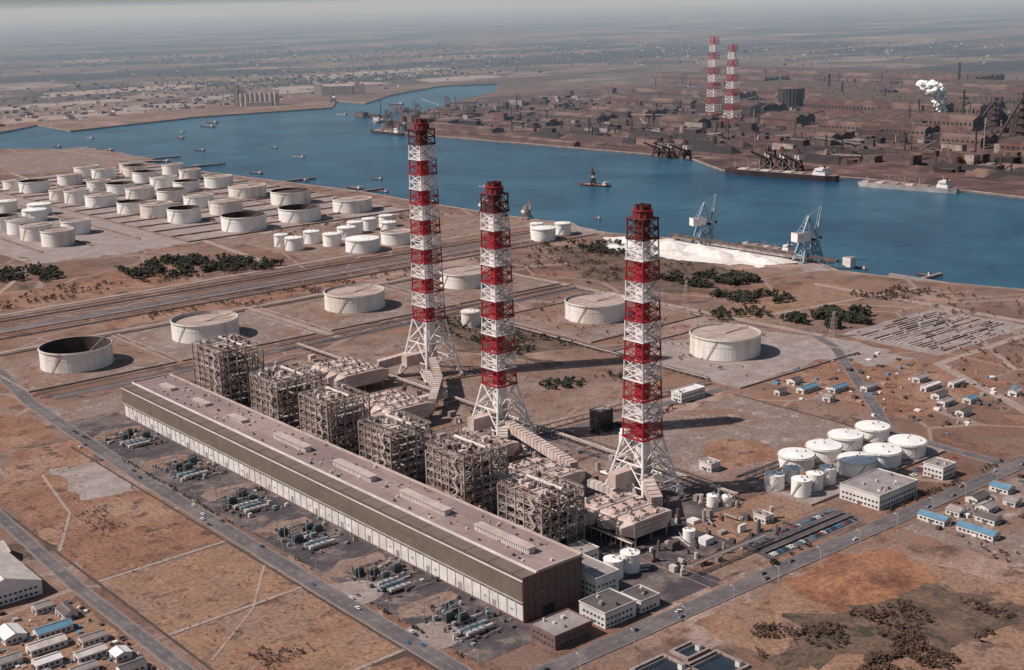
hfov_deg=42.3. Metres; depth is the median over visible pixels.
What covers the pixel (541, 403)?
gravel yard
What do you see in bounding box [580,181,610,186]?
dredger
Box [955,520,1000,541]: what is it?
site office
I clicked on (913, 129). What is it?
steel mill building
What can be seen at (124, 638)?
houses
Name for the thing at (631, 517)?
electrostatic precipitator
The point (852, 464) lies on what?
water storage tank
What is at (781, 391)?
storage shed
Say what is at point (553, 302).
shrubbery
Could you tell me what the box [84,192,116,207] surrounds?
oil storage tank
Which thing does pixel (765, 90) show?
steel mill building
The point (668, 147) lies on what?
quay crane
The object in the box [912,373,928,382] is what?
storage shed
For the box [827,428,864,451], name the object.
water storage tank
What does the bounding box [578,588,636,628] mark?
office building
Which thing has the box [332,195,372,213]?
oil storage tank
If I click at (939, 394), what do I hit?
storage shed
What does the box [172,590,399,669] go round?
bare field
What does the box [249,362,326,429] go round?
boiler steel frame
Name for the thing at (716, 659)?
treatment basin
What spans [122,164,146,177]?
oil storage tank
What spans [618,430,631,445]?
water storage tank
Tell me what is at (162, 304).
pipeline
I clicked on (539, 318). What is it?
tank pad
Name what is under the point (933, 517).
site office
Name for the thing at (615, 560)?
water storage tank
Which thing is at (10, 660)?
storage shed
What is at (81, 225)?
oil storage tank
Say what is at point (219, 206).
oil storage tank
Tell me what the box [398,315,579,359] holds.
scrub ground
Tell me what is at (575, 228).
quay apron
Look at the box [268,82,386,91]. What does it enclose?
reclaimed land
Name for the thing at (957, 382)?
storage shed
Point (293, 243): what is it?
oil storage tank
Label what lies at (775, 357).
tank pad
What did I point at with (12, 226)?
oil storage tank
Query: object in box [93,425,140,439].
gravel yard
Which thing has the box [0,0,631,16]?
sky
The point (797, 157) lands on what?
quay crane
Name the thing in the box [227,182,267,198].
oil storage tank
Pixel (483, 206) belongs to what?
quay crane
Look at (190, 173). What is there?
oil storage tank
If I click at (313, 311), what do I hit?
tank pad
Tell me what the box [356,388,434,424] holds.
electrostatic precipitator
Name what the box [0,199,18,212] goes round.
oil storage tank
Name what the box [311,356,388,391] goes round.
electrostatic precipitator
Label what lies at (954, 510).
site office
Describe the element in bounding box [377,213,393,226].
oil storage tank
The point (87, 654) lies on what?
storage shed
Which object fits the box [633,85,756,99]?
steel mill building
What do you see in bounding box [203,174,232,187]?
oil storage tank
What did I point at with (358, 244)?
oil storage tank
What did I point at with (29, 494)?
bare field
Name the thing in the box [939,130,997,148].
steel mill building
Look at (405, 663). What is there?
bare field
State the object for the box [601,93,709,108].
steel mill building
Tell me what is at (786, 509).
gravel yard
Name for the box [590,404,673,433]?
tree row
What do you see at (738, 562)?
gravel yard
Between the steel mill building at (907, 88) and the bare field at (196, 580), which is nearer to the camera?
the bare field at (196, 580)
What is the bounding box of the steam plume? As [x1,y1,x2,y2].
[916,80,947,111]
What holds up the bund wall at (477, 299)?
on the ground at (138, 42)
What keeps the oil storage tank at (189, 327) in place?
on the ground at (138, 42)
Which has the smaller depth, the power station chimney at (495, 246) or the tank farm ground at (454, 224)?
the power station chimney at (495, 246)
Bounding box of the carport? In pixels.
[753,510,851,553]
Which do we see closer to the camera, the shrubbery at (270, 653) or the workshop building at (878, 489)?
the shrubbery at (270, 653)
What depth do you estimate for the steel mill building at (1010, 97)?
3807.51 m
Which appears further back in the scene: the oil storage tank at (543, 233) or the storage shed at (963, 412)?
the oil storage tank at (543, 233)
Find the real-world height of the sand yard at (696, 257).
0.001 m
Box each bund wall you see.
[0,164,411,252]
[0,334,175,392]
[117,310,315,361]
[260,286,454,330]
[385,266,560,303]
[505,302,701,342]
[606,322,858,388]
[742,435,944,505]
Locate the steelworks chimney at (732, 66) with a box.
[723,44,740,123]
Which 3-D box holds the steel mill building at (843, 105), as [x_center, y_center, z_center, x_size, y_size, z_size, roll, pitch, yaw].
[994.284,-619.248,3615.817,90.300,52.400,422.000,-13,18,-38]
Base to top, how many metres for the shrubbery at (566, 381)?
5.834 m
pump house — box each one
[589,405,613,429]
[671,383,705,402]
[698,457,720,472]
[753,509,773,524]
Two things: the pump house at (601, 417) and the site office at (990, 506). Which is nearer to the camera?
the site office at (990, 506)
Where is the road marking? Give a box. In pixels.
[0,249,1023,669]
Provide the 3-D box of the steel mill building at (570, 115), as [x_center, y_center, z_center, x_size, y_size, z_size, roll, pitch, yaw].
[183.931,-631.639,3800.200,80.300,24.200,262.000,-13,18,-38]
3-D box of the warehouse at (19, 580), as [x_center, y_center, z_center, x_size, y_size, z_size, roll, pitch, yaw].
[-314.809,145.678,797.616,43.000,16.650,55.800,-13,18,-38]
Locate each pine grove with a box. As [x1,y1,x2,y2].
[0,261,63,282]
[113,252,244,281]
[162,255,283,273]
[541,238,625,253]
[652,267,761,287]
[698,305,773,319]
[709,287,795,303]
[779,304,875,328]
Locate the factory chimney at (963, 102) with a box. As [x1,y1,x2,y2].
[962,90,965,112]
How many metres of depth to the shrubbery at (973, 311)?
1375.12 m
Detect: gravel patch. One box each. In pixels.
[333,580,383,603]
[406,622,460,648]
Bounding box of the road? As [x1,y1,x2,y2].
[0,121,1023,669]
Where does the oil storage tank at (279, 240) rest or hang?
on the ground at (138, 42)
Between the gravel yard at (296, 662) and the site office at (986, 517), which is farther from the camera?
the site office at (986, 517)
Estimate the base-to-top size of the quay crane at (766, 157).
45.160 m
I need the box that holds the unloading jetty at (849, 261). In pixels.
[668,233,855,267]
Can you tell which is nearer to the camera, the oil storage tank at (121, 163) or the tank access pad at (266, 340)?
the tank access pad at (266, 340)
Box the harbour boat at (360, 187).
[347,185,363,189]
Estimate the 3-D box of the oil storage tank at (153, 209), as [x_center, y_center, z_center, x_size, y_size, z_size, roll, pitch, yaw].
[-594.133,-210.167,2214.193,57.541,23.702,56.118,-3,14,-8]
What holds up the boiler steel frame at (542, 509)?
on the paved yard at (669, 586)
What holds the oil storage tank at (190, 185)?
on the ground at (138, 42)
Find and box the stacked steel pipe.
[856,311,1013,350]
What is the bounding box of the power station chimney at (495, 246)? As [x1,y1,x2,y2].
[461,181,542,439]
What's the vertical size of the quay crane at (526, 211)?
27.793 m
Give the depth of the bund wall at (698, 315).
1410.56 m
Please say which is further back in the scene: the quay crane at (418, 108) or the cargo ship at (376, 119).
the quay crane at (418, 108)
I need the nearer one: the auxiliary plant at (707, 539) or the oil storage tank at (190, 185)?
the auxiliary plant at (707, 539)
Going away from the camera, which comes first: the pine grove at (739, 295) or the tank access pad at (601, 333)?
the tank access pad at (601, 333)
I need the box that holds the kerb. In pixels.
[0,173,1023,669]
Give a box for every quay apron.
[525,221,605,235]
[790,257,834,271]
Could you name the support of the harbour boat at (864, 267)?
on the water
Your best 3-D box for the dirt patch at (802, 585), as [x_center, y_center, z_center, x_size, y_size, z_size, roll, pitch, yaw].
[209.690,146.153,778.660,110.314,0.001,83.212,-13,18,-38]
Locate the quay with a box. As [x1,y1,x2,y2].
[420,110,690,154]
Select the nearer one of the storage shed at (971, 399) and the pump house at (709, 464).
the pump house at (709, 464)
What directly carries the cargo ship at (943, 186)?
on the water
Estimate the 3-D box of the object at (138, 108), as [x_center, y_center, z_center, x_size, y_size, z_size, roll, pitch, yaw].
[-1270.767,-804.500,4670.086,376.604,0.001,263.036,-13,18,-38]
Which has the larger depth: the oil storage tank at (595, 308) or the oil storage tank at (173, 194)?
the oil storage tank at (173, 194)
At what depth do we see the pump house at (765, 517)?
871.07 m
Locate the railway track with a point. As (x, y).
(55, 329)
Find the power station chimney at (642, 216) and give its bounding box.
[595,203,689,500]
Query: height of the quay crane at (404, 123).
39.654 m
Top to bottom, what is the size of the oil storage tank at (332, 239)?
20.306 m
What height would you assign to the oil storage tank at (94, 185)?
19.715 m
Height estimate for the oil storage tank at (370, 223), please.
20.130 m
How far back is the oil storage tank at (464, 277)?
1602.23 m
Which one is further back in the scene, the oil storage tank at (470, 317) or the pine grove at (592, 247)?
the pine grove at (592, 247)
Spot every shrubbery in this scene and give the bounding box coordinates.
[0,255,292,309]
[3,454,418,669]
[73,430,468,659]
[75,506,125,536]
[142,265,433,318]
[248,642,313,668]
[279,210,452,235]
[435,315,575,354]
[471,238,694,283]
[506,286,746,376]
[538,368,654,388]
[750,597,1015,663]
[788,459,1002,554]
[849,283,935,300]
[856,604,983,669]
[896,286,1023,375]
[968,539,1018,560]
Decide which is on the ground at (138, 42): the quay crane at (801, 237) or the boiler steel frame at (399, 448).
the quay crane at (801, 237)
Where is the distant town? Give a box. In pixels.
[0,34,1023,126]
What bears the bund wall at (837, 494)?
on the ground at (138, 42)
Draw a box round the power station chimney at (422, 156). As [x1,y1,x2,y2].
[395,118,467,384]
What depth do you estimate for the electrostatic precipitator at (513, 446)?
996.25 m
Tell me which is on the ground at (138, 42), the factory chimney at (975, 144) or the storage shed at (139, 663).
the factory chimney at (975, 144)
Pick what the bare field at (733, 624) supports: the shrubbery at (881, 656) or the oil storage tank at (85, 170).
the shrubbery at (881, 656)
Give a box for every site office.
[917,509,951,526]
[945,503,967,517]
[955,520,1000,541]
[965,489,990,503]
[974,510,1002,525]
[975,500,998,512]
[989,480,1015,494]
[1002,495,1021,507]
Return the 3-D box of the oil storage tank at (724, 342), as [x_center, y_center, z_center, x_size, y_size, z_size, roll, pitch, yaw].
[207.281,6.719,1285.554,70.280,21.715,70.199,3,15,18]
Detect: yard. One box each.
[47,392,124,420]
[49,462,133,500]
[71,412,535,663]
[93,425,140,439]
[98,410,168,450]
[140,454,187,469]
[152,436,226,481]
[189,358,773,620]
[201,482,248,500]
[215,467,288,518]
[230,644,314,669]
[253,516,311,537]
[268,338,609,441]
[275,500,357,553]
[323,551,384,577]
[348,538,438,600]
[397,591,457,618]
[421,573,514,645]
[496,428,676,496]
[604,236,796,267]
[684,549,768,580]
[687,493,826,542]
[747,441,939,503]
[754,463,850,493]
[761,359,1017,419]
[762,332,915,366]
[841,309,1023,355]
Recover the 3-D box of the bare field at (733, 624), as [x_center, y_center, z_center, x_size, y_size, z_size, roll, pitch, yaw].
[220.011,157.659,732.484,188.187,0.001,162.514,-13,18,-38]
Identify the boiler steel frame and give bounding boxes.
[191,333,266,403]
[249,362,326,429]
[298,380,372,453]
[358,409,437,482]
[425,430,511,513]
[497,467,585,545]
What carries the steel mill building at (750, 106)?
on the ground at (138, 42)
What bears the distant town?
on the ground at (138, 42)
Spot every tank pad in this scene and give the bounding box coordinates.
[0,336,171,390]
[121,311,311,359]
[265,288,449,328]
[390,272,553,302]
[504,301,695,340]
[616,336,818,388]
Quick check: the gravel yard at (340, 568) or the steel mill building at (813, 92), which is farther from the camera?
the steel mill building at (813, 92)
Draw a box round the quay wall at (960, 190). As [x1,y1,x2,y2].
[0,83,1023,289]
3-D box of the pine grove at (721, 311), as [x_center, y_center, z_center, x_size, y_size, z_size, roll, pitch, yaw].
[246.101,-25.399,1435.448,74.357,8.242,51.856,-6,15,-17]
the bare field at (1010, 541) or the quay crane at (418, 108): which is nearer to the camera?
the bare field at (1010, 541)
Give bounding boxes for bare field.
[0,147,161,173]
[0,268,191,311]
[0,414,56,451]
[0,440,226,579]
[0,601,161,669]
[101,278,366,328]
[101,544,298,631]
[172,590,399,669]
[371,657,426,669]
[601,395,855,482]
[693,546,1023,669]
[700,438,777,472]
[708,282,875,322]
[902,478,1023,568]
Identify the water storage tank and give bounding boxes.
[603,553,624,580]
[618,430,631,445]
[620,548,650,574]
[672,525,696,543]
[706,491,720,508]
[720,493,741,507]
[763,469,789,491]
[777,447,821,471]
[783,465,799,483]
[789,475,819,498]
[805,438,842,462]
[806,469,827,491]
[819,464,844,485]
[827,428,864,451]
[836,450,877,477]
[854,419,893,442]
[862,443,908,468]
[887,433,927,459]
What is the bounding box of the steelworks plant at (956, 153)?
[355,63,1023,173]
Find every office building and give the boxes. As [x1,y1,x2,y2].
[568,540,599,559]
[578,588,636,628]
[621,584,659,613]
[923,457,956,480]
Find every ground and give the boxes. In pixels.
[0,0,1023,669]
[0,164,407,263]
[225,210,528,261]
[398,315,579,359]
[752,583,1023,669]
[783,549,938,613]
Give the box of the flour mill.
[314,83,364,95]
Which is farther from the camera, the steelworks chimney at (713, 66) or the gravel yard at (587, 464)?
the steelworks chimney at (713, 66)
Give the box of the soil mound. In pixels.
[812,561,913,604]
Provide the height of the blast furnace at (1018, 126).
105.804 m
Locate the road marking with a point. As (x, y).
(362, 605)
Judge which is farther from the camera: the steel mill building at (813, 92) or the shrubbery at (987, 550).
the steel mill building at (813, 92)
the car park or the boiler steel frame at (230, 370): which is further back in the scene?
the boiler steel frame at (230, 370)
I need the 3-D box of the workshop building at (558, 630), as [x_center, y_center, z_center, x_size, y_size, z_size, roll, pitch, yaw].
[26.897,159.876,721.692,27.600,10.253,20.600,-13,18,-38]
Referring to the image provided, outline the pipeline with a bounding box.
[0,231,580,334]
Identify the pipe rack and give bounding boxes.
[241,284,778,576]
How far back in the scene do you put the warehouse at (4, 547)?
839.83 m
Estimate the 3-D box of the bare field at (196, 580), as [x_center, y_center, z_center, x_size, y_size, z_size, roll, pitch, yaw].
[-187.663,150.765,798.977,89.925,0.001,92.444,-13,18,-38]
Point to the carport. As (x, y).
(801, 533)
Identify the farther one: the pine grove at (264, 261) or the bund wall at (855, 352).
the pine grove at (264, 261)
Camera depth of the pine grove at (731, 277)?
1599.88 m
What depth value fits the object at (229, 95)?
5180.24 m
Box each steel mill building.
[536,108,617,122]
[583,103,668,117]
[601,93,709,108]
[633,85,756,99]
[650,71,788,83]
[659,113,718,127]
[695,98,786,116]
[699,65,1004,84]
[723,82,897,98]
[756,80,979,93]
[757,110,814,125]
[775,89,968,100]
[792,128,851,145]
[803,95,953,116]
[819,117,939,139]
[821,114,926,122]
[830,93,1004,120]
[868,109,984,131]
[918,88,1023,110]
[939,79,1023,90]
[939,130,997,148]
[999,136,1023,155]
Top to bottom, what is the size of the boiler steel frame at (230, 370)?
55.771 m
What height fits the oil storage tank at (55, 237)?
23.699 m
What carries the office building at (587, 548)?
on the ground at (138, 42)
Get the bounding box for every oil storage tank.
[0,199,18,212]
[0,213,18,229]
[2,178,28,190]
[5,216,35,235]
[18,179,49,193]
[18,221,52,241]
[21,207,48,221]
[26,202,54,214]
[37,335,118,373]
[39,226,75,247]
[48,187,71,200]
[57,172,82,185]
[59,217,90,234]
[63,188,89,203]
[73,164,99,176]
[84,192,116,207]
[86,178,111,191]
[90,166,116,178]
[105,181,134,194]
[116,199,146,214]
[119,161,142,172]
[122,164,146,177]
[124,184,156,199]
[131,170,156,182]
[139,200,172,218]
[149,174,177,189]
[156,187,186,202]
[161,162,182,174]
[166,205,201,223]
[170,310,243,343]
[172,179,201,191]
[179,167,201,179]
[182,192,213,207]
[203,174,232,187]
[208,197,242,215]
[220,211,267,232]
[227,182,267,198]
[270,187,311,205]
[273,233,288,247]
[277,204,321,222]
[284,236,308,250]
[302,229,322,244]
[319,231,341,246]
[323,284,387,313]
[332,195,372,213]
[336,225,355,239]
[344,235,383,253]
[346,220,363,233]
[361,216,376,230]
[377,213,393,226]
[380,220,396,233]
[380,228,410,245]
[439,265,488,289]
[460,308,480,327]
[529,222,543,235]
[530,225,555,241]
[554,221,571,235]
[564,292,629,324]
[689,323,762,361]
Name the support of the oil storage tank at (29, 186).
on the ground at (138, 42)
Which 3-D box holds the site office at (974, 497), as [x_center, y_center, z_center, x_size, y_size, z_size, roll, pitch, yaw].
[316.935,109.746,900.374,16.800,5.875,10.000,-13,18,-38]
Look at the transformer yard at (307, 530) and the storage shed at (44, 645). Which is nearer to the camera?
the storage shed at (44, 645)
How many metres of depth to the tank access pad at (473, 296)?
1569.89 m
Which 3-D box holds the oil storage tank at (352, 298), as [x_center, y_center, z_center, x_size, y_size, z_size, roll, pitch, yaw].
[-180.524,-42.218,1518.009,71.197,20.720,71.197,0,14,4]
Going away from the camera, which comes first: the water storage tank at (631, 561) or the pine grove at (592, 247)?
the water storage tank at (631, 561)
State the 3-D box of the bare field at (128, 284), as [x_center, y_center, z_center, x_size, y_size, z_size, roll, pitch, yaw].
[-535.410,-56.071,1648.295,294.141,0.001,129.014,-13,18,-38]
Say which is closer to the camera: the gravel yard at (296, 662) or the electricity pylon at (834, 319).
the gravel yard at (296, 662)
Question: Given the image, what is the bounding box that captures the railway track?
[0,230,597,339]
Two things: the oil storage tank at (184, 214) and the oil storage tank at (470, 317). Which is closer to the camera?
the oil storage tank at (470, 317)
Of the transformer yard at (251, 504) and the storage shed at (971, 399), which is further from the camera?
the storage shed at (971, 399)
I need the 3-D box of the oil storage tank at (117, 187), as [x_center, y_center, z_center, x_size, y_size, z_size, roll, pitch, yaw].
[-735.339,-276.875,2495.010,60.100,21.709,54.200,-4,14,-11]
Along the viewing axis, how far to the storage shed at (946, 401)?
1105.88 m
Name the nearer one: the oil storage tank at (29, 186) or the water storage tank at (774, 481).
the water storage tank at (774, 481)
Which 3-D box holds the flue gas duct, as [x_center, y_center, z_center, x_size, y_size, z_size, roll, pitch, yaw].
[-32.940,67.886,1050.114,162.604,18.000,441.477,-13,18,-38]
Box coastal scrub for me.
[545,245,773,299]
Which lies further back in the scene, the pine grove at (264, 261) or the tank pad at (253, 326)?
the pine grove at (264, 261)
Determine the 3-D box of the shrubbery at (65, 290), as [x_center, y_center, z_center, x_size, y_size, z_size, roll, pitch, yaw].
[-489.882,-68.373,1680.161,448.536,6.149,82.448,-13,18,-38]
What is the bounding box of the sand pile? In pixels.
[618,238,779,264]
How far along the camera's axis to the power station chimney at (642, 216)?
896.01 m
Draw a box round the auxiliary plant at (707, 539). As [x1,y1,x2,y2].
[249,354,798,576]
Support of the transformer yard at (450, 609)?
on the ground at (138, 42)
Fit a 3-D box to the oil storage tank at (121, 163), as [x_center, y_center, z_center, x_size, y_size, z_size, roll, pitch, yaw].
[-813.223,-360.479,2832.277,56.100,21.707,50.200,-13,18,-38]
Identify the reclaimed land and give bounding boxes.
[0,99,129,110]
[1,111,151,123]
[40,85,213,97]
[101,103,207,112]
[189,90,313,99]
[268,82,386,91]
[305,68,457,78]
[419,75,507,81]
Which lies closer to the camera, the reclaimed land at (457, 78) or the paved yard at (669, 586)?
the paved yard at (669, 586)
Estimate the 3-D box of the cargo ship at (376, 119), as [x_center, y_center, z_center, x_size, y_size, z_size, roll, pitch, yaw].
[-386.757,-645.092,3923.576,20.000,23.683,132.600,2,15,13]
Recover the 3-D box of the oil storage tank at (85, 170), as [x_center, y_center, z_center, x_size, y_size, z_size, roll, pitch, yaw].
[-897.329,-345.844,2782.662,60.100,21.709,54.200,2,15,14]
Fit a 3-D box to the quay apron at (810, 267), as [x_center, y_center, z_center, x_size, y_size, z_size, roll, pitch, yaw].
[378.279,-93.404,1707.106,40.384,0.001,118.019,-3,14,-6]
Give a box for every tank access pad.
[29,367,143,388]
[183,338,282,358]
[329,309,419,328]
[459,287,535,301]
[585,319,676,340]
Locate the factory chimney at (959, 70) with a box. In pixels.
[957,62,960,79]
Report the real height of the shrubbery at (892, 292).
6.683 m
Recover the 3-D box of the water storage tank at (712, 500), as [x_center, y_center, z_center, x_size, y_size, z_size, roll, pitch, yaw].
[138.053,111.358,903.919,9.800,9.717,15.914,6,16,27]
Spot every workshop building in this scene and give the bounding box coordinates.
[530,608,592,650]
[840,468,917,510]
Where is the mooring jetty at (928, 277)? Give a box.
[888,272,943,281]
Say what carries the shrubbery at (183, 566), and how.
on the ground at (138, 42)
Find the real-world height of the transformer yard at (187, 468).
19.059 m
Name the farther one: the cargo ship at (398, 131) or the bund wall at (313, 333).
the cargo ship at (398, 131)
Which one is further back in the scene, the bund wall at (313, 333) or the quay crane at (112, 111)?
the quay crane at (112, 111)
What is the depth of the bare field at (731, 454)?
1005.10 m
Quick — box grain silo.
[233,84,278,106]
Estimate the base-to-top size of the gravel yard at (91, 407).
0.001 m
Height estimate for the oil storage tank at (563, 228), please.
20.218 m
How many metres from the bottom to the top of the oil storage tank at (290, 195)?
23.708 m
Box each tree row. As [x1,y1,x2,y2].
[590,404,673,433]
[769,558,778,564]
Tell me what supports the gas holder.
on the ground at (138, 42)
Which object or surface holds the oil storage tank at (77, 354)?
on the ground at (138, 42)
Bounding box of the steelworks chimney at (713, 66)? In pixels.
[705,36,721,118]
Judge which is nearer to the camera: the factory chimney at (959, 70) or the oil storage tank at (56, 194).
the oil storage tank at (56, 194)
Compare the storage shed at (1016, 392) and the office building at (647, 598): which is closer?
the office building at (647, 598)
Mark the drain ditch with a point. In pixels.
(246, 552)
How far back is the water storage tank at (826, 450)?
981.38 m
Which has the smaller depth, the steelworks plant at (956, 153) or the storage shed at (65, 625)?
the storage shed at (65, 625)
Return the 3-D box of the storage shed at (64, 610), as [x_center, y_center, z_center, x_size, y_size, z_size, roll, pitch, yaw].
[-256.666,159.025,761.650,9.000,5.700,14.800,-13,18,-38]
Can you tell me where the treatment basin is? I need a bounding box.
[629,640,749,669]
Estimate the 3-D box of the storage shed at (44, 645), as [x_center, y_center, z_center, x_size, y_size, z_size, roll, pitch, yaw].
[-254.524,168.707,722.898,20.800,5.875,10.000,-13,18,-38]
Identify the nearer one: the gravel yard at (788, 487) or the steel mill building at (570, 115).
the gravel yard at (788, 487)
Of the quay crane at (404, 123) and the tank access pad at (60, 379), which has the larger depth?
the quay crane at (404, 123)
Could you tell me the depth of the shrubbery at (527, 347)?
1352.93 m
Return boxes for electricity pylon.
[682,280,690,303]
[829,311,837,337]
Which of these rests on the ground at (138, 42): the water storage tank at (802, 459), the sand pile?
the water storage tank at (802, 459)
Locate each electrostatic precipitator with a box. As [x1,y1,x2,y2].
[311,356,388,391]
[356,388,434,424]
[466,432,518,460]
[505,455,584,494]
[581,490,671,545]
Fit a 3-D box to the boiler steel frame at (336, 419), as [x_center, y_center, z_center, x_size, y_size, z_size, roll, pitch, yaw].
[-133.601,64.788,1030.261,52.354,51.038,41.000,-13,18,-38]
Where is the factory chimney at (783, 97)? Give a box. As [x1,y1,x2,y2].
[782,91,784,102]
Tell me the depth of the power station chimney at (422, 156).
1205.05 m
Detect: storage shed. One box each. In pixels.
[0,623,26,645]
[0,651,22,669]
[25,633,67,656]
[31,599,53,614]
[31,651,62,669]
[32,618,73,639]
[54,603,77,618]
[67,659,99,669]
[72,643,107,663]
[77,629,107,647]
[108,645,132,662]
[116,657,147,669]
[774,387,786,395]
[786,376,803,385]
[796,382,819,393]
[822,393,835,401]
[828,382,848,393]
[860,382,877,391]
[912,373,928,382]
[920,380,940,391]
[931,389,947,399]
[937,396,955,407]
[948,377,965,387]
[955,406,971,417]
[962,394,978,404]
[1008,387,1022,396]
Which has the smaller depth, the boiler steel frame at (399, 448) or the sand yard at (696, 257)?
the boiler steel frame at (399, 448)
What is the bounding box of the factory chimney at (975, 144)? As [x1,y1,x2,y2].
[974,129,976,151]
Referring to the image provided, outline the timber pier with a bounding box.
[132,155,383,194]
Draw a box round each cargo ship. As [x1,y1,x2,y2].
[370,126,404,135]
[372,115,385,122]
[725,159,838,181]
[742,240,794,251]
[858,175,958,192]
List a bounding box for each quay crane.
[103,108,116,115]
[323,93,336,101]
[384,111,392,127]
[386,109,394,125]
[390,116,407,130]
[400,105,408,114]
[413,101,421,114]
[444,95,451,107]
[477,196,487,212]
[520,202,533,219]
[589,168,596,184]
[642,137,666,156]
[652,137,676,157]
[667,139,691,159]
[689,193,717,243]
[749,145,773,168]
[764,146,788,169]
[779,148,804,171]
[791,205,824,263]
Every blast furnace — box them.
[971,96,1014,130]
[998,92,1023,139]
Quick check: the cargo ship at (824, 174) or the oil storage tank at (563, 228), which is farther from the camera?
the cargo ship at (824, 174)
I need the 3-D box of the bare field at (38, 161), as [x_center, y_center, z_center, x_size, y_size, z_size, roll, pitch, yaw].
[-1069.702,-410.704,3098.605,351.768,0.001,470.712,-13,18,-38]
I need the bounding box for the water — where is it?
[0,84,1023,288]
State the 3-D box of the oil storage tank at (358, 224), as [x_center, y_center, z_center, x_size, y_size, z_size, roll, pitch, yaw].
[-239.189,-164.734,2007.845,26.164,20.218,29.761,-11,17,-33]
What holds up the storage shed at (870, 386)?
on the ground at (138, 42)
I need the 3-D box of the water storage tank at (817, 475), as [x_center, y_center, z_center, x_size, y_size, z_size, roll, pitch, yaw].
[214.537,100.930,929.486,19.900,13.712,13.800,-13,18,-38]
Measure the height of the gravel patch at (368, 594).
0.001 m
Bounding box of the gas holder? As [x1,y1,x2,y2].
[777,86,804,108]
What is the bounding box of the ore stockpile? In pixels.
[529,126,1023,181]
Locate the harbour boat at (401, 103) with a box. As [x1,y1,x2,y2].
[388,102,404,104]
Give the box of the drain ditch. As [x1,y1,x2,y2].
[0,232,1023,669]
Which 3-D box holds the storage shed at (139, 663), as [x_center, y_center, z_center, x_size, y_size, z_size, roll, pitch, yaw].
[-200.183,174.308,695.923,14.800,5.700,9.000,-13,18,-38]
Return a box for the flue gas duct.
[263,349,662,525]
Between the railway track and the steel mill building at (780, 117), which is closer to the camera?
the railway track
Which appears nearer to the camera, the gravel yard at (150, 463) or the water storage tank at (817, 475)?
the water storage tank at (817, 475)
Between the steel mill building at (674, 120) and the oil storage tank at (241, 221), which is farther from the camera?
the steel mill building at (674, 120)
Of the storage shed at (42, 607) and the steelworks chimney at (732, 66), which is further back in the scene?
the steelworks chimney at (732, 66)
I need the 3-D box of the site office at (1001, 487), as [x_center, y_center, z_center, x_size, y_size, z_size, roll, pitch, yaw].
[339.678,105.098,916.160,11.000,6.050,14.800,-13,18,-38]
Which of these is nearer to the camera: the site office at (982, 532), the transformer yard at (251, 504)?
the site office at (982, 532)
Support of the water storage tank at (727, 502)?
on the ground at (138, 42)
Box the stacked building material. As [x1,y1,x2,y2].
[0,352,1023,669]
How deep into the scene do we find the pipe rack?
1060.24 m
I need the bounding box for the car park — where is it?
[746,508,863,557]
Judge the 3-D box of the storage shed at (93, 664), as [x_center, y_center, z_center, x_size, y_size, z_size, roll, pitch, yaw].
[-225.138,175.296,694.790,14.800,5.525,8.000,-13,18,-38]
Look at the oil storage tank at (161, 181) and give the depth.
2538.76 m
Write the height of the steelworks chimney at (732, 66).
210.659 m
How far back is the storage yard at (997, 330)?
1344.94 m
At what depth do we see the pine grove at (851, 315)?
1399.95 m
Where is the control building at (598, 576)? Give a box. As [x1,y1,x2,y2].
[582,554,619,596]
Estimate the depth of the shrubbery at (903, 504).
914.40 m
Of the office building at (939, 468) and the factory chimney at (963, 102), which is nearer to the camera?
the office building at (939, 468)
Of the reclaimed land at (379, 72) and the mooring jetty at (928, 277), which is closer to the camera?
the mooring jetty at (928, 277)
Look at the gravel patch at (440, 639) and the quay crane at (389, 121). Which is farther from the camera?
the quay crane at (389, 121)
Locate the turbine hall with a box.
[121,373,582,622]
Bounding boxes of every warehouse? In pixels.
[0,539,10,552]
[0,552,42,605]
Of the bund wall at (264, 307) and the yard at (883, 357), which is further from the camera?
the bund wall at (264, 307)
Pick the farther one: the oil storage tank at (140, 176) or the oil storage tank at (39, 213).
the oil storage tank at (140, 176)
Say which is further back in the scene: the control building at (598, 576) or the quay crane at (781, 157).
the quay crane at (781, 157)
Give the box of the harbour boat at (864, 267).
[855,265,867,269]
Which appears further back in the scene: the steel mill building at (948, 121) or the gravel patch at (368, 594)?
the steel mill building at (948, 121)
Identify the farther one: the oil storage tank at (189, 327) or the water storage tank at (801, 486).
the oil storage tank at (189, 327)
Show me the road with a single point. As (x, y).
(366, 615)
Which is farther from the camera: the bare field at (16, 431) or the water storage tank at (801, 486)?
the bare field at (16, 431)
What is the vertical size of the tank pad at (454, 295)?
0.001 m
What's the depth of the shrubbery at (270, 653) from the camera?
709.19 m

